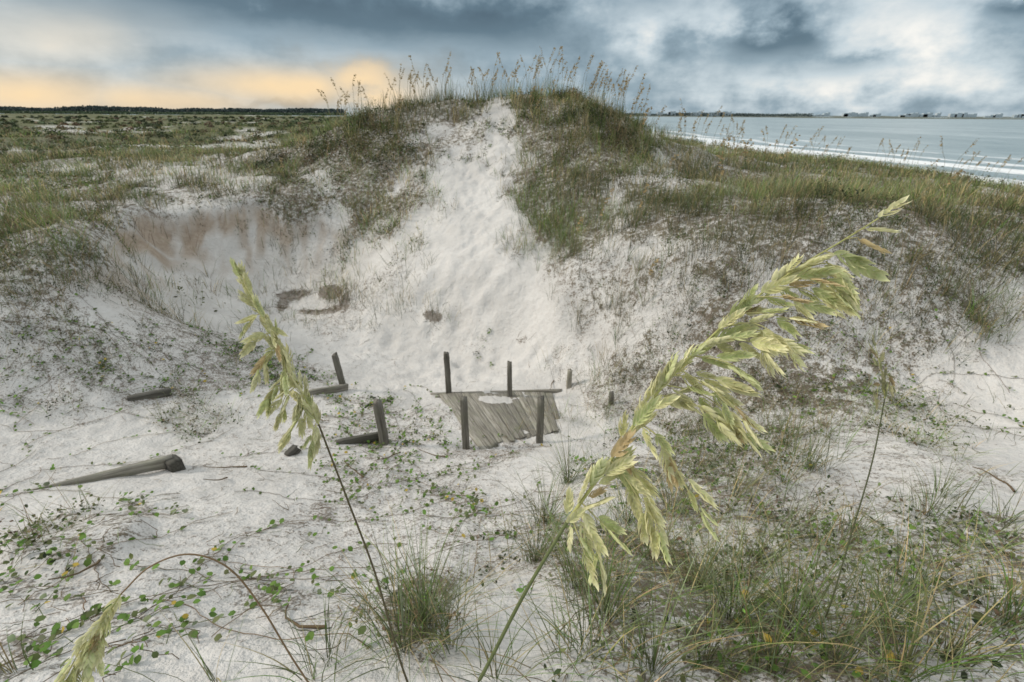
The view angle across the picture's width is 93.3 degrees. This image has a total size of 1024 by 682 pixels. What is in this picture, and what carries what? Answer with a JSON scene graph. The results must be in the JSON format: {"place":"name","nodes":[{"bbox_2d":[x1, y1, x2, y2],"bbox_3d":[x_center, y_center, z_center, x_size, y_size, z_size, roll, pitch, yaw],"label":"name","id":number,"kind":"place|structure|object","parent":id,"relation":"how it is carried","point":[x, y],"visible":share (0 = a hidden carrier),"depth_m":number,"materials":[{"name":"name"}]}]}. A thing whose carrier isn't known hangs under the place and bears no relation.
{"place":"outdoors","nodes":[
{"label":"outdoors","id":0,"kind":"place"},
{"bbox_2d":[0,94,1023,681],"bbox_3d":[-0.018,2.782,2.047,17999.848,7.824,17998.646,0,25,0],"label":"sand dune ground","id":1,"kind":"structure","parent":0,"point":[480,276],"depth_m":5.61,"materials":[{"name":"beige sand"}]},
{"bbox_2d":[30,454,185,490],"bbox_3d":[-3.495,1.254,4.231,1.054,0.312,0.300,-22,33,-39],"label":"fallen timber","id":2,"kind":"object","parent":1,"relation":"on","point":[172,463],"visible":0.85,"depth_m":4.37,"materials":[{"name":"grey wood"}]},
{"bbox_2d":[127,388,170,400],"bbox_3d":[-4.440,0.670,5.931,0.444,0.133,0.065,-19,31,-35],"label":"broken wood stub","id":3,"kind":"object","parent":1,"relation":"on","point":[153,394],"visible":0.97,"depth_m":5.91,"materials":[{"name":"grey wood"}]},
{"bbox_2d":[54,553,308,681],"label":"sea oat plant","id":4,"kind":"object","parent":1,"relation":"on","point":[90,655],"visible":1,"depth_m":0.53,"materials":[{"name":"plant"}]},
{"bbox_2d":[284,444,300,456],"bbox_3d":[-2.297,1.166,5.067,0.084,0.128,0.160,13,28,24],"label":"broken wood stub","id":5,"kind":"object","parent":1,"relation":"on","point":[293,449],"visible":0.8,"depth_m":5.04,"materials":[{"name":"grey wood"}]},
{"bbox_2d":[229,257,408,681],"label":"sea oat plant","id":6,"kind":"object","parent":1,"relation":"on","point":[309,406],"visible":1,"depth_m":0.77,"materials":[{"name":"plant"}]},
{"bbox_2d":[309,383,348,395],"bbox_3d":[-2.585,0.692,6.793,0.585,0.185,0.042,-19,31,-35],"label":"broken wood rail","id":7,"kind":"object","parent":1,"relation":"on","point":[334,389],"visible":0.86,"depth_m":6.80,"materials":[{"name":"grey wood"}]},
{"bbox_2d":[332,351,345,383],"bbox_3d":[-2.444,0.570,6.941,0.151,0.904,0.079,0,25,0],"label":"wooden post","id":8,"kind":"object","parent":1,"relation":"on","point":[338,369],"visible":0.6,"depth_m":6.83,"materials":[{"name":"grey wood"}]},
{"bbox_2d":[336,431,378,443],"bbox_3d":[-1.701,1.119,5.499,0.563,0.121,0.054,-9,27,-20],"label":"broken wood rail","id":9,"kind":"object","parent":1,"relation":"on","point":[362,438],"visible":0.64,"depth_m":5.47,"materials":[{"name":"grey wood"}]},
{"bbox_2d":[373,398,388,445],"bbox_3d":[-1.460,1.044,5.471,0.123,0.896,0.093,0,25,0],"label":"wooden post","id":10,"kind":"object","parent":1,"relation":"on","point":[378,409],"visible":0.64,"depth_m":5.37,"materials":[{"name":"grey wood"}]},
{"bbox_2d":[0,105,813,116],"bbox_3d":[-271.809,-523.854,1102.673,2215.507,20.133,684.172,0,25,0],"label":"distant tree line","id":11,"kind":"object","parent":1,"relation":"on","point":[82,109],"visible":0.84,"depth_m":1160.94,"materials":[{"name":"green plant"}]},
{"bbox_2d":[444,351,451,392],"bbox_3d":[-0.916,0.607,6.960,0.087,0.994,0.080,0,25,0],"label":"wooden post","id":12,"kind":"object","parent":1,"relation":"on","point":[447,373],"visible":0.69,"depth_m":6.85,"materials":[{"name":"grey wood"}]},
{"bbox_2d":[460,396,469,448],"bbox_3d":[-0.521,1.044,5.412,0.084,0.972,0.081,0,25,0],"label":"wooden post","id":13,"kind":"object","parent":1,"relation":"on","point":[464,421],"visible":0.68,"depth_m":5.30,"materials":[{"name":"grey wood"}]},
{"bbox_2d":[431,389,561,394],"bbox_3d":[-0.229,0.755,7.040,1.909,0.136,0.054,1,25,0],"label":"rail","id":14,"kind":"object","parent":1,"relation":"on","point":[535,390],"visible":0.49,"depth_m":7.02,"materials":[{"name":"grey wood"}]},
{"bbox_2d":[435,391,559,449],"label":"buried boardwalk","id":15,"kind":"structure","parent":1,"relation":"on","point":[484,416],"depth_m":6.24,"materials":[{"name":"grey wood"}]},
{"bbox_2d":[507,361,511,396],"bbox_3d":[-0.030,0.660,6.796,0.077,0.872,0.071,0,25,0],"label":"wooden post","id":16,"kind":"object","parent":1,"relation":"on","point":[509,378],"visible":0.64,"depth_m":6.70,"materials":[{"name":"grey wood"}]},
{"bbox_2d":[0,68,1023,681],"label":"dune grass","id":17,"kind":"structure","parent":1,"relation":"on","point":[928,194],"depth_m":8.23,"materials":[{"name":"green plant"}]},
{"bbox_2d":[0,86,1023,681],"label":"dune scrub","id":18,"kind":"object","parent":1,"relation":"on","point":[98,124],"visible":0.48,"depth_m":6.12,"materials":[{"name":"green plant"}]},
{"bbox_2d":[0,207,1023,681],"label":"tall grass clumps","id":19,"kind":"object","parent":1,"relation":"on","point":[422,621],"visible":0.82,"depth_m":1.70,"materials":[{"name":"green plant"}]},
{"bbox_2d":[0,276,1023,681],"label":"creeping beach vine","id":20,"kind":"object","parent":1,"relation":"on","point":[58,628],"visible":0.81,"depth_m":2.80,"materials":[{"name":"green plant"}]},
{"bbox_2d":[1,95,1023,681],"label":"twig litter","id":21,"kind":"object","parent":1,"relation":"on","point":[319,627],"visible":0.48,"depth_m":4.63,"materials":[{"name":"brown wood"}]},
{"bbox_2d":[536,395,543,443],"bbox_3d":[0.318,1.022,5.508,0.083,0.912,0.083,0,25,0],"label":"wooden post","id":22,"kind":"object","parent":1,"relation":"on","point":[540,420],"visible":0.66,"depth_m":5.40,"materials":[{"name":"grey wood"}]},
{"bbox_2d":[73,46,1023,306],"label":"sea oat stand","id":23,"kind":"object","parent":1,"relation":"on","point":[645,119],"visible":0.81,"depth_m":12.90,"materials":[{"name":"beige plant"}]},
{"bbox_2d":[566,369,571,388],"bbox_3d":[0.822,0.665,7.005,0.070,0.582,0.069,0,25,0],"label":"wooden post","id":24,"kind":"object","parent":1,"relation":"on","point":[569,379],"visible":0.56,"depth_m":6.92,"materials":[{"name":"grey wood"}]},
{"bbox_2d":[608,391,613,404],"bbox_3d":[1.291,0.868,6.334,0.065,0.482,0.062,0,25,0],"label":"wooden post","id":25,"kind":"object","parent":1,"relation":"on","point":[611,397],"visible":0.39,"depth_m":6.25,"materials":[{"name":"grey wood"}]},
{"bbox_2d":[478,195,910,681],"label":"sea oat plant","id":26,"kind":"object","parent":1,"relation":"on","point":[767,342],"visible":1,"depth_m":0.49,"materials":[{"name":"plant"}]},
{"bbox_2d":[647,111,1023,117],"bbox_3d":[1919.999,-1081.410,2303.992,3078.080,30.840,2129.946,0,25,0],"label":"distant shore buildings","id":27,"kind":"structure","parent":1,"relation":"on","point":[865,114],"depth_m":3245.01,"materials":[{"name":"grey"}]},
{"bbox_2d":[822,334,896,623],"bbox_3d":[1.048,0.528,1.483,0.109,1.099,0.244,3,25,6],"label":"sea oat plant","id":28,"kind":"object","parent":1,"relation":"on","point":[883,380],"visible":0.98,"depth_m":1.37,"materials":[{"name":"plant"}]},
{"bbox_2d":[785,116,1023,118],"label":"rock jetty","id":29,"kind":"object","parent":1,"relation":"on","point":[901,117],"visible":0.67,"depth_m":1038.24,"materials":[{"name":"grey stone"}]},
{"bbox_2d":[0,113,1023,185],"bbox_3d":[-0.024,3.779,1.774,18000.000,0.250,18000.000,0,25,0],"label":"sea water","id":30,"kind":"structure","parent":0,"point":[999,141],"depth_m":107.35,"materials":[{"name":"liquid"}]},
{"bbox_2d":[0,0,1023,116],"label":"sky","id":31,"kind":"structure","parent":0,"point":[836,57],"materials":[{"name":"grey"}]},
{"bbox_2d":[626,115,814,116],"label":"shore land","id":32,"kind":"structure","parent":0,"point":[714,116],"depth_m":1339.84,"materials":[{"name":"green plant"}]},
{"bbox_2d":[815,116,1012,117],"bbox_3d":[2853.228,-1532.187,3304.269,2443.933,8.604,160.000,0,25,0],"label":"shore land","id":33,"kind":"structure","parent":0,"point":[940,116],"depth_m":3249.28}
]}

